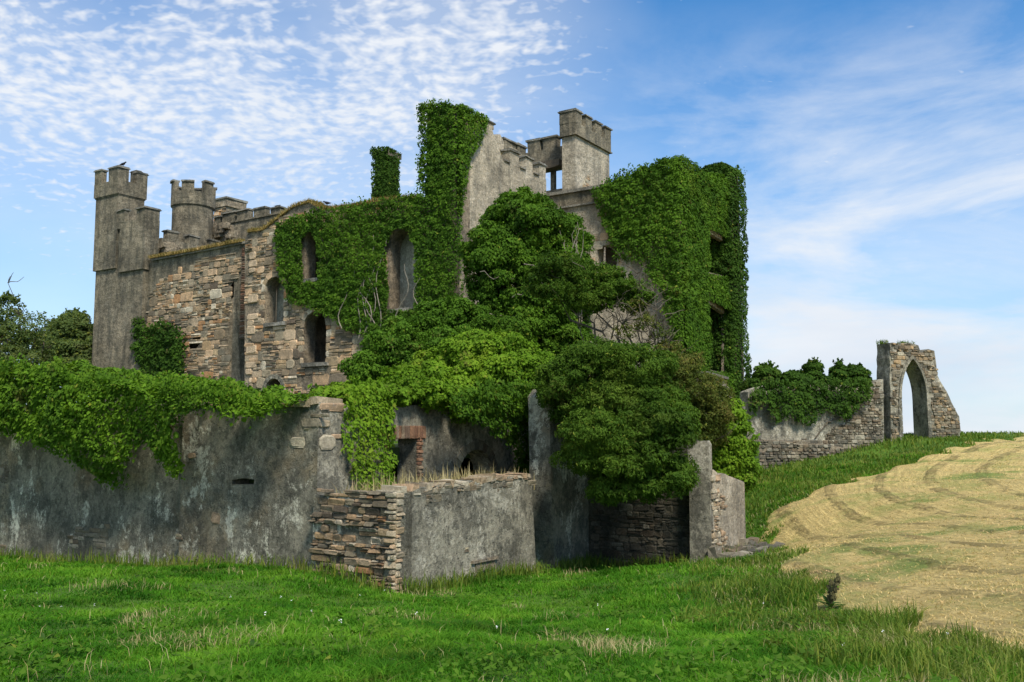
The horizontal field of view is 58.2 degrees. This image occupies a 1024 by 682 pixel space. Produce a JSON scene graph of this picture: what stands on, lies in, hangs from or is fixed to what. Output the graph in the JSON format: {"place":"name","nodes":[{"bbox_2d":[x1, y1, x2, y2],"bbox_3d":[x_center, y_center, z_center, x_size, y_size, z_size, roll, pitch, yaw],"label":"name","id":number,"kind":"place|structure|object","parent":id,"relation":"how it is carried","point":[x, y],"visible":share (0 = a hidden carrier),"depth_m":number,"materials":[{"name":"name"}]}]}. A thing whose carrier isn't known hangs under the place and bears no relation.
{"place":"outdoors","nodes":[
{"label":"outdoors","id":0,"kind":"place"},
{"bbox_2d":[250,440,759,485],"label":"terrace ground","id":1,"kind":"structure","parent":0,"point":[466,463],"depth_m":26.34,"materials":[{"name":"green plant"}]},
{"bbox_2d":[0,272,56,378],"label":"thin tree","id":2,"kind":"object","parent":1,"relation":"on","point":[22,339],"visible":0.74,"depth_m":51.87,"materials":[{"name":"green plant"}]},
{"bbox_2d":[33,307,92,371],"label":"leafy tree","id":3,"kind":"object","parent":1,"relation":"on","point":[73,333],"visible":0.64,"depth_m":59.10,"materials":[{"name":"green plant"}]},
{"bbox_2d":[0,396,342,569],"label":"garden wall","id":4,"kind":"structure","parent":1,"relation":"on","point":[215,500],"depth_m":20.58,"materials":[{"name":"concrete"}]},
{"bbox_2d":[0,353,325,490],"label":"creeper","id":5,"kind":"object","parent":4,"relation":"on","point":[53,395],"visible":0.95,"depth_m":21.06,"materials":[{"name":"green plant"}]},
{"bbox_2d":[92,106,743,439],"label":"castle ruin","id":6,"kind":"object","parent":1,"relation":"on","point":[229,310],"visible":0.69,"depth_m":51.14,"materials":[{"name":"stone"}]},
{"bbox_2d":[130,316,188,382],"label":"wall ivy","id":7,"kind":"object","parent":6,"relation":"attached to","point":[158,350],"depth_m":54.40,"materials":[{"name":"green plant"}]},
{"bbox_2d":[148,143,503,258],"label":"ledge grass","id":8,"kind":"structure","parent":6,"relation":"on","point":[317,203],"depth_m":47.56,"materials":[{"name":"green plant"}]},
{"bbox_2d":[272,98,489,338],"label":"wall ivy","id":9,"kind":"object","parent":6,"relation":"attached to","point":[342,294],"depth_m":42.49,"materials":[{"name":"green plant"}]},
{"bbox_2d":[369,146,400,198],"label":"chimney ivy","id":10,"kind":"object","parent":6,"relation":"attached to","point":[384,179],"visible":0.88,"depth_m":45.94,"materials":[{"name":"green plant"}]},
{"bbox_2d":[261,197,914,343],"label":"ledge weeds","id":11,"kind":"object","parent":6,"relation":"on","point":[884,341],"visible":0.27,"depth_m":40.88,"materials":[{"name":"green plant"}]},
{"bbox_2d":[591,154,735,397],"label":"wall ivy","id":12,"kind":"object","parent":6,"relation":"attached to","point":[694,291],"depth_m":43.57,"materials":[{"name":"green plant"}]},
{"bbox_2d":[701,161,751,398],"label":"wall ivy","id":13,"kind":"object","parent":6,"relation":"attached to","point":[727,254],"depth_m":47.21,"materials":[{"name":"green plant"}]},
{"bbox_2d":[336,292,501,380],"bbox_3d":[-2.807,0.967,30.698,5.590,5.503,4.210,0,-6,0],"label":"broad shrub","id":14,"kind":"object","parent":1,"relation":"on","point":[395,339],"visible":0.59,"depth_m":30.20,"materials":[{"name":"green plant"}]},
{"bbox_2d":[456,183,599,375],"bbox_3d":[0.704,-0.882,32.902,5.431,9.675,4.379,2,-6,-22],"label":"ivy clad tree","id":15,"kind":"object","parent":1,"relation":"on","point":[499,251],"visible":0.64,"depth_m":31.99,"materials":[{"name":"green plant"}]},
{"bbox_2d":[520,248,667,365],"bbox_3d":[2.434,0.308,27.610,4.413,6.173,2.241,0,-6,0],"label":"windblown tree","id":16,"kind":"object","parent":1,"relation":"on","point":[578,280],"visible":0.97,"depth_m":27.43,"materials":[{"name":"green plant"}]},
{"bbox_2d":[530,334,701,507],"bbox_3d":[2.423,1.812,21.606,3.744,4.031,4.407,2,-6,-22],"label":"elder tree","id":17,"kind":"object","parent":1,"relation":"on","point":[625,448],"visible":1,"depth_m":20.50,"materials":[{"name":"green plant"}]},
{"bbox_2d":[588,247,695,366],"bbox_3d":[3.750,0.289,27.155,3.172,6.137,1.893,0,-6,0],"label":"thorn bush","id":18,"kind":"object","parent":1,"relation":"on","point":[646,318],"visible":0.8,"depth_m":27.04,"materials":[{"name":"green plant"}]},
{"bbox_2d":[663,348,738,450],"bbox_3d":[4.378,1.564,23.042,2.497,2.766,2.429,4,-7,-34],"label":"fuchsia bush","id":19,"kind":"object","parent":1,"relation":"on","point":[709,393],"visible":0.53,"depth_m":22.44,"materials":[{"name":"green plant"}]},
{"bbox_2d":[740,379,883,468],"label":"boundary wall","id":20,"kind":"structure","parent":1,"relation":"on","point":[789,439],"depth_m":38.76,"materials":[{"name":"grey stone"}]},
{"bbox_2d":[738,357,873,438],"bbox_3d":[12.589,2.404,39.468,6.828,3.556,2.248,2,-6,-18],"label":"wall ivy","id":21,"kind":"object","parent":20,"relation":"attached to","point":[769,378],"depth_m":38.85,"materials":[{"name":"green plant"}]},
{"bbox_2d":[0,434,1023,681],"bbox_3d":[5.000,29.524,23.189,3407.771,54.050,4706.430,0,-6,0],"label":"ground","id":22,"kind":"structure","parent":0,"point":[666,572],"depth_m":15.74,"materials":[{"name":"green plant"}]},
{"bbox_2d":[41,632,56,640],"bbox_3d":[-4.510,2.863,8.878,0.198,0.089,0.267,5,-8,-41],"label":"dock plant","id":23,"kind":"object","parent":22,"relation":"on","point":[48,636],"visible":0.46,"depth_m":8.89,"materials":[{"name":"green plant"}]},
{"bbox_2d":[238,639,267,648],"bbox_3d":[-2.132,2.502,7.558,0.232,0.090,0.252,5,-7,-41],"label":"dock plant","id":24,"kind":"object","parent":22,"relation":"on","point":[253,642],"visible":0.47,"depth_m":7.57,"materials":[{"name":"green plant"}]},
{"bbox_2d":[0,539,760,595],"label":"wall foot grass","id":25,"kind":"structure","parent":22,"relation":"on","point":[522,571],"depth_m":19.70,"materials":[{"name":"green plant"}]},
{"bbox_2d":[308,471,535,592],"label":"yard wall","id":26,"kind":"structure","parent":22,"relation":"on","point":[395,533],"depth_m":17.95,"materials":[{"name":"stone"}]},
{"bbox_2d":[317,402,527,493],"bbox_3d":[-1.703,4.281,22.075,0.672,5.853,8.736,-4,-7,33],"label":"doorway wall","id":27,"kind":"structure","parent":22,"relation":"on","point":[434,437],"depth_m":21.24,"materials":[{"name":"grey concrete"}]},
{"bbox_2d":[341,383,398,490],"bbox_3d":[-3.003,2.127,19.574,0.262,2.463,1.730,-4,-7,34],"label":"ivy curtain","id":28,"kind":"object","parent":27,"relation":"hanging from","point":[390,406],"visible":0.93,"depth_m":19.54,"materials":[{"name":"green plant"}]},
{"bbox_2d":[305,364,458,414],"bbox_3d":[-2.680,1.028,21.043,2.484,1.306,4.110,-2,-6,22],"label":"creeper","id":29,"kind":"object","parent":27,"relation":"attached to","point":[409,386],"visible":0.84,"depth_m":20.66,"materials":[{"name":"green plant"}]},
{"bbox_2d":[382,326,555,430],"bbox_3d":[-0.980,0.906,25.131,4.837,3.110,6.448,2,-6,-20],"label":"ivy mound","id":30,"kind":"object","parent":27,"relation":"on","point":[465,360],"visible":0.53,"depth_m":24.23,"materials":[{"name":"green plant"}]},
{"bbox_2d":[448,376,538,473],"bbox_3d":[0.222,2.256,23.018,1.175,2.698,6.172,-3,-7,31],"label":"ivy curtain","id":31,"kind":"object","parent":27,"relation":"hanging from","point":[521,453],"visible":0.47,"depth_m":22.00,"materials":[{"name":"green plant"}]},
{"bbox_2d":[4,590,948,633],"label":"clover flowers","id":32,"kind":"object","parent":22,"relation":"on","point":[496,625],"visible":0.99,"depth_m":9.07,"materials":[{"name":"white plant"}]},
{"bbox_2d":[0,551,990,681],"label":"lawn weeds","id":33,"kind":"object","parent":22,"relation":"on","point":[11,648],"visible":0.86,"depth_m":7.06,"materials":[{"name":"green plant"}]},
{"bbox_2d":[1,483,1021,681],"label":"seed stems","id":34,"kind":"object","parent":22,"relation":"on","point":[563,639],"visible":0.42,"depth_m":8.46,"materials":[{"name":"plant"}]},
{"bbox_2d":[697,371,744,408],"bbox_3d":[7.284,3.199,32.372,0.700,4.048,3.537,-4,-7,33],"label":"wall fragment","id":35,"kind":"object","parent":22,"relation":"on","point":[727,378],"depth_m":32.22,"materials":[{"name":"grey stone"}]},
{"bbox_2d":[687,441,784,562],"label":"end wall","id":36,"kind":"structure","parent":22,"relation":"on","point":[717,508],"depth_m":21.50,"materials":[{"name":"stone"}]},
{"bbox_2d":[712,397,762,492],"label":"ivy column","id":37,"kind":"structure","parent":36,"relation":"attached to","point":[734,456],"depth_m":23.33,"materials":[{"name":"green plant"}]},
{"bbox_2d":[668,430,1023,681],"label":"rough grass","id":38,"kind":"structure","parent":22,"relation":"on","point":[901,621],"depth_m":11.61,"materials":[{"name":"green plant"}]},
{"bbox_2d":[876,343,960,440],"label":"ruined gateway","id":39,"kind":"object","parent":22,"relation":"on","point":[935,414],"visible":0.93,"depth_m":40.77,"materials":[{"name":"stone"}]},
{"bbox_2d":[0,0,1023,432],"label":"sky","id":40,"kind":"structure","parent":0,"point":[878,144],"materials":[{"name":"blue"}]},
{"bbox_2d":[528,389,700,568],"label":"bay wall","id":41,"kind":"structure","parent":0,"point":[570,519],"depth_m":22.30,"materials":[{"name":"stone"}]},
{"bbox_2d":[759,434,1023,650],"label":"mown field","id":42,"kind":"structure","parent":0,"point":[802,529],"depth_m":18.42,"materials":[{"name":"beige plant"}]},
{"bbox_2d":[815,573,844,608],"bbox_3d":[4.294,3.396,12.404,0.414,0.543,0.436,0,-6,0],"label":"dock plant","id":43,"kind":"object","parent":42,"relation":"on","point":[830,598],"visible":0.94,"depth_m":12.38,"materials":[{"name":"green plant"}]},
{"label":"yard ground","id":44,"kind":"structure","parent":0,"visible":0},
{"bbox_2d":[332,459,534,492],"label":"yard weeds","id":45,"kind":"object","parent":44,"relation":"on","point":[434,477],"visible":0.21,"depth_m":19.68,"materials":[{"name":"plant"}]}
]}

